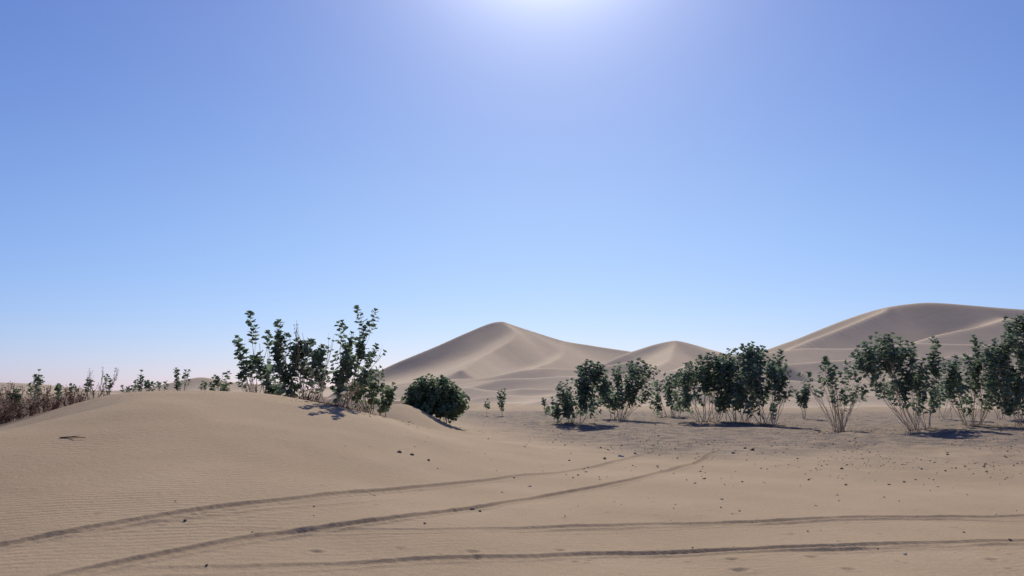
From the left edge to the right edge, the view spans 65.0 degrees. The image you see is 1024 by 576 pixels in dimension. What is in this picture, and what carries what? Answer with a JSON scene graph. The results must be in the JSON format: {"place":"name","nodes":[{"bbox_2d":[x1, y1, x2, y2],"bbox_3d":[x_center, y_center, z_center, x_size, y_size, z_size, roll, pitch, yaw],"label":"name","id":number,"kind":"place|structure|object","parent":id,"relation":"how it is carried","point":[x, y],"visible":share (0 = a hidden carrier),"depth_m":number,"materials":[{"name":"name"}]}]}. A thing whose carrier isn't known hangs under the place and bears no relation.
{"place":"outdoors","nodes":[
{"label":"outdoors","id":0,"kind":"place"},
{"bbox_2d":[0,377,267,393],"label":"dunes","id":1,"kind":"structure","parent":0,"point":[194,384],"depth_m":446.29,"materials":[{"name":"beige sand"}]},
{"bbox_2d":[258,322,629,396],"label":"star dune","id":2,"kind":"structure","parent":0,"point":[493,349],"depth_m":385.72,"materials":[{"name":"beige sand"}]},
{"bbox_2d":[0,391,1023,575],"bbox_3d":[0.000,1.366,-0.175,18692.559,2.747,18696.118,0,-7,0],"label":"ground","id":3,"kind":"structure","parent":0,"point":[129,483],"depth_m":11.36,"materials":[{"name":"beige sand"}]},
{"bbox_2d":[0,397,17,423],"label":"dry bush","id":4,"kind":"object","parent":3,"relation":"on","point":[4,416],"visible":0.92,"depth_m":22.16,"materials":[{"name":"brown plant"}]},
{"bbox_2d":[0,381,24,415],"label":"dry bush","id":5,"kind":"object","parent":3,"relation":"on","point":[10,394],"visible":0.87,"depth_m":31.61,"materials":[{"name":"brown plant"}]},
{"bbox_2d":[5,388,21,419],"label":"desert shrub","id":6,"kind":"object","parent":3,"relation":"on","point":[19,395],"visible":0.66,"depth_m":31.63,"materials":[{"name":"green plant"}]},
{"bbox_2d":[3,397,40,420],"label":"dry bush","id":7,"kind":"object","parent":3,"relation":"on","point":[21,412],"visible":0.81,"depth_m":23.20,"materials":[{"name":"brown plant"}]},
{"bbox_2d":[26,369,44,413],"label":"desert shrub","id":8,"kind":"object","parent":3,"relation":"on","point":[37,380],"visible":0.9,"depth_m":33.71,"materials":[{"name":"green plant"}]},
{"bbox_2d":[24,383,57,405],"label":"dry bush","id":9,"kind":"object","parent":3,"relation":"on","point":[42,392],"visible":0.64,"depth_m":35.70,"materials":[{"name":"brown plant"}]},
{"bbox_2d":[27,392,64,413],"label":"dry bush","id":10,"kind":"object","parent":3,"relation":"on","point":[56,405],"visible":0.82,"depth_m":24.20,"materials":[{"name":"brown plant"}]},
{"bbox_2d":[53,383,61,404],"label":"desert shrub","id":11,"kind":"object","parent":3,"relation":"on","point":[58,387],"visible":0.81,"depth_m":37.62,"materials":[{"name":"green plant"}]},
{"bbox_2d":[68,383,76,393],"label":"desert shrub","id":12,"kind":"object","parent":3,"relation":"on","point":[71,385],"visible":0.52,"depth_m":51.58,"materials":[{"name":"green plant"}]},
{"bbox_2d":[60,436,85,437],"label":"fallen branch","id":13,"kind":"object","parent":3,"relation":"on","point":[72,437],"visible":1,"depth_m":12.29,"materials":[{"name":"brown wood"}]},
{"bbox_2d":[62,384,85,403],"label":"dry bush","id":14,"kind":"object","parent":3,"relation":"on","point":[67,389],"visible":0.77,"depth_m":41.58,"materials":[{"name":"brown plant"}]},
{"bbox_2d":[60,389,88,406],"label":"dry bush","id":15,"kind":"object","parent":3,"relation":"on","point":[69,399],"visible":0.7,"depth_m":25.70,"materials":[{"name":"brown plant"}]},
{"bbox_2d":[83,377,94,399],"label":"desert shrub","id":16,"kind":"object","parent":3,"relation":"on","point":[87,384],"visible":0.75,"depth_m":45.65,"materials":[{"name":"green plant"}]},
{"bbox_2d":[88,368,118,398],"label":"dry bush","id":17,"kind":"object","parent":3,"relation":"on","point":[93,391],"visible":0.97,"depth_m":41.73,"materials":[{"name":"brown plant"}]},
{"bbox_2d":[103,374,113,394],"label":"desert shrub","id":18,"kind":"object","parent":3,"relation":"on","point":[109,383],"visible":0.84,"depth_m":43.60,"materials":[{"name":"green plant"}]},
{"bbox_2d":[119,385,129,392],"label":"desert shrub","id":19,"kind":"object","parent":3,"relation":"on","point":[127,388],"visible":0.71,"depth_m":57.33,"materials":[{"name":"green plant"}]},
{"bbox_2d":[129,369,159,391],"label":"desert shrub","id":20,"kind":"object","parent":3,"relation":"on","point":[147,384],"visible":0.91,"depth_m":45.61,"materials":[{"name":"green plant"}]},
{"bbox_2d":[155,380,168,389],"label":"desert shrub","id":21,"kind":"object","parent":3,"relation":"on","point":[159,386],"visible":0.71,"depth_m":59.51,"materials":[{"name":"green plant"}]},
{"bbox_2d":[173,367,190,390],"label":"desert shrub","id":22,"kind":"object","parent":3,"relation":"on","point":[178,383],"visible":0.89,"depth_m":43.66,"materials":[{"name":"green plant"}]},
{"bbox_2d":[200,381,207,390],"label":"desert shrub","id":23,"kind":"object","parent":3,"relation":"on","point":[204,385],"visible":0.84,"depth_m":59.59,"materials":[{"name":"green plant"}]},
{"bbox_2d":[208,371,231,390],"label":"desert shrub","id":24,"kind":"object","parent":3,"relation":"on","point":[216,382],"visible":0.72,"depth_m":37.68,"materials":[{"name":"green plant"}]},
{"bbox_2d":[232,310,281,395],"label":"desert shrub","id":25,"kind":"object","parent":3,"relation":"on","point":[249,367],"visible":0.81,"depth_m":25.39,"materials":[{"name":"green plant"}]},
{"bbox_2d":[263,319,331,399],"bbox_3d":[-6.406,2.425,23.891,2.011,3.030,0.956,-1,-7,7],"label":"desert shrub","id":26,"kind":"object","parent":3,"relation":"on","point":[286,378],"visible":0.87,"depth_m":23.84,"materials":[{"name":"green plant"}]},
{"bbox_2d":[293,320,319,401],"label":"dry bush","id":27,"kind":"object","parent":3,"relation":"on","point":[303,395],"visible":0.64,"depth_m":23.35,"materials":[{"name":"brown plant"}]},
{"bbox_2d":[296,329,386,404],"bbox_3d":[-4.652,2.145,21.875,2.517,2.328,0.580,0,-7,0],"label":"desert shrub","id":28,"kind":"object","parent":3,"relation":"on","point":[322,386],"visible":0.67,"depth_m":21.86,"materials":[{"name":"green plant"}]},
{"bbox_2d":[328,305,379,408],"bbox_3d":[-4.185,1.866,21.343,1.379,2.850,0.854,0,-7,0],"label":"desert shrub","id":29,"kind":"object","parent":3,"relation":"on","point":[348,359],"visible":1,"depth_m":21.25,"materials":[{"name":"green plant"}]},
{"bbox_2d":[349,369,397,416],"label":"desert shrub","id":30,"kind":"object","parent":3,"relation":"on","point":[388,392],"visible":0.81,"depth_m":23.70,"materials":[{"name":"green plant"}]},
{"bbox_2d":[400,373,469,423],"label":"round shrub","id":31,"kind":"object","parent":3,"relation":"on","point":[440,399],"visible":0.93,"depth_m":32.30,"materials":[{"name":"green plant"}]},
{"bbox_2d":[483,399,489,415],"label":"young shrub","id":32,"kind":"object","parent":3,"relation":"on","point":[485,405],"visible":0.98,"depth_m":50.20,"materials":[{"name":"green plant"}]},
{"bbox_2d":[496,388,506,410],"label":"young shrub","id":33,"kind":"object","parent":3,"relation":"on","point":[503,397],"visible":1,"depth_m":49.04,"materials":[{"name":"green plant"}]},
{"bbox_2d":[541,397,549,414],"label":"young shrub","id":34,"kind":"object","parent":3,"relation":"on","point":[544,402],"visible":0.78,"depth_m":51.32,"materials":[{"name":"green plant"}]},
{"bbox_2d":[545,359,614,423],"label":"desert shrub","id":35,"kind":"object","parent":3,"relation":"on","point":[566,403],"visible":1,"depth_m":39.05,"materials":[{"name":"green plant"}]},
{"bbox_2d":[593,358,660,419],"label":"desert shrub","id":36,"kind":"object","parent":3,"relation":"on","point":[616,402],"visible":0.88,"depth_m":43.53,"materials":[{"name":"green plant"}]},
{"bbox_2d":[250,391,1023,432],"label":"leaf litter","id":37,"kind":"object","parent":3,"relation":"on","point":[617,417],"visible":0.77,"depth_m":34.28,"materials":[{"name":"brown plant"}]},
{"bbox_2d":[649,365,697,416],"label":"desert shrub","id":38,"kind":"object","parent":3,"relation":"on","point":[667,391],"visible":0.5,"depth_m":49.49,"materials":[{"name":"green plant"}]},
{"bbox_2d":[663,352,742,421],"bbox_3d":[10.017,5.175,41.837,4.374,3.720,2.193,0,-7,0],"label":"desert shrub","id":39,"kind":"object","parent":3,"relation":"on","point":[700,376],"visible":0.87,"depth_m":41.57,"materials":[{"name":"green plant"}]},
{"bbox_2d":[460,412,1023,478],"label":"gravel","id":40,"kind":"structure","parent":3,"relation":"on","point":[984,466],"depth_m":28.57,"materials":[{"name":"stone"}]},
{"bbox_2d":[707,341,787,422],"bbox_3d":[12.265,4.926,41.719,4.405,4.334,2.464,0,-7,0],"label":"desert shrub","id":41,"kind":"object","parent":3,"relation":"on","point":[749,352],"visible":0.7,"depth_m":41.48,"materials":[{"name":"green plant"}]},
{"bbox_2d":[730,349,793,425],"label":"desert shrub","id":42,"kind":"object","parent":3,"relation":"on","point":[779,382],"visible":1,"depth_m":40.09,"materials":[{"name":"green plant"}]},
{"bbox_2d":[793,384,810,418],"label":"young shrub","id":43,"kind":"object","parent":3,"relation":"on","point":[804,398],"visible":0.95,"depth_m":49.46,"materials":[{"name":"green plant"}]},
{"bbox_2d":[796,355,869,431],"bbox_3d":[13.667,4.536,34.178,3.077,3.336,1.223,0,-7,0],"label":"desert shrub","id":44,"kind":"object","parent":3,"relation":"on","point":[832,375],"visible":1,"depth_m":34.16,"materials":[{"name":"green plant"}]},
{"bbox_2d":[843,331,947,430],"bbox_3d":[16.730,4.056,34.949,4.542,4.391,2.320,0,-7,0],"label":"desert shrub","id":45,"kind":"object","parent":3,"relation":"on","point":[904,385],"visible":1,"depth_m":34.72,"materials":[{"name":"green plant"}]},
{"bbox_2d":[924,379,963,418],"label":"desert shrub","id":46,"kind":"object","parent":3,"relation":"on","point":[943,396],"visible":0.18,"depth_m":45.59,"materials":[{"name":"green plant"}]},
{"bbox_2d":[937,334,1001,424],"bbox_3d":[21.518,4.327,37.672,3.261,4.290,1.604,2,-8,-15],"label":"desert shrub","id":47,"kind":"object","parent":3,"relation":"on","point":[974,372],"visible":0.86,"depth_m":37.51,"materials":[{"name":"green plant"}]},
{"bbox_2d":[981,375,1015,419],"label":"desert shrub","id":48,"kind":"object","parent":3,"relation":"on","point":[1003,396],"visible":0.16,"depth_m":45.37,"materials":[{"name":"green plant"}]},
{"bbox_2d":[978,314,1023,425],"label":"desert shrub","id":49,"kind":"object","parent":3,"relation":"on","point":[1006,370],"visible":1,"depth_m":36.52,"materials":[{"name":"green plant"}]},
{"bbox_2d":[0,0,1023,390],"label":"sky","id":50,"kind":"structure","parent":0,"point":[626,175],"materials":[{"name":"blue"}]},
{"bbox_2d":[598,341,731,379],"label":"saddle dune","id":51,"kind":"structure","parent":0,"point":[668,356],"depth_m":266.03,"materials":[{"name":"beige sand"}]},
{"bbox_2d":[326,343,1023,410],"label":"rolling dunes","id":52,"kind":"structure","parent":0,"point":[530,387],"depth_m":138.61,"materials":[{"name":"beige sand"}]},
{"bbox_2d":[761,303,1023,352],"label":"broad dune","id":53,"kind":"structure","parent":0,"point":[944,323],"depth_m":285.85,"materials":[{"name":"beige sand"}]}
]}

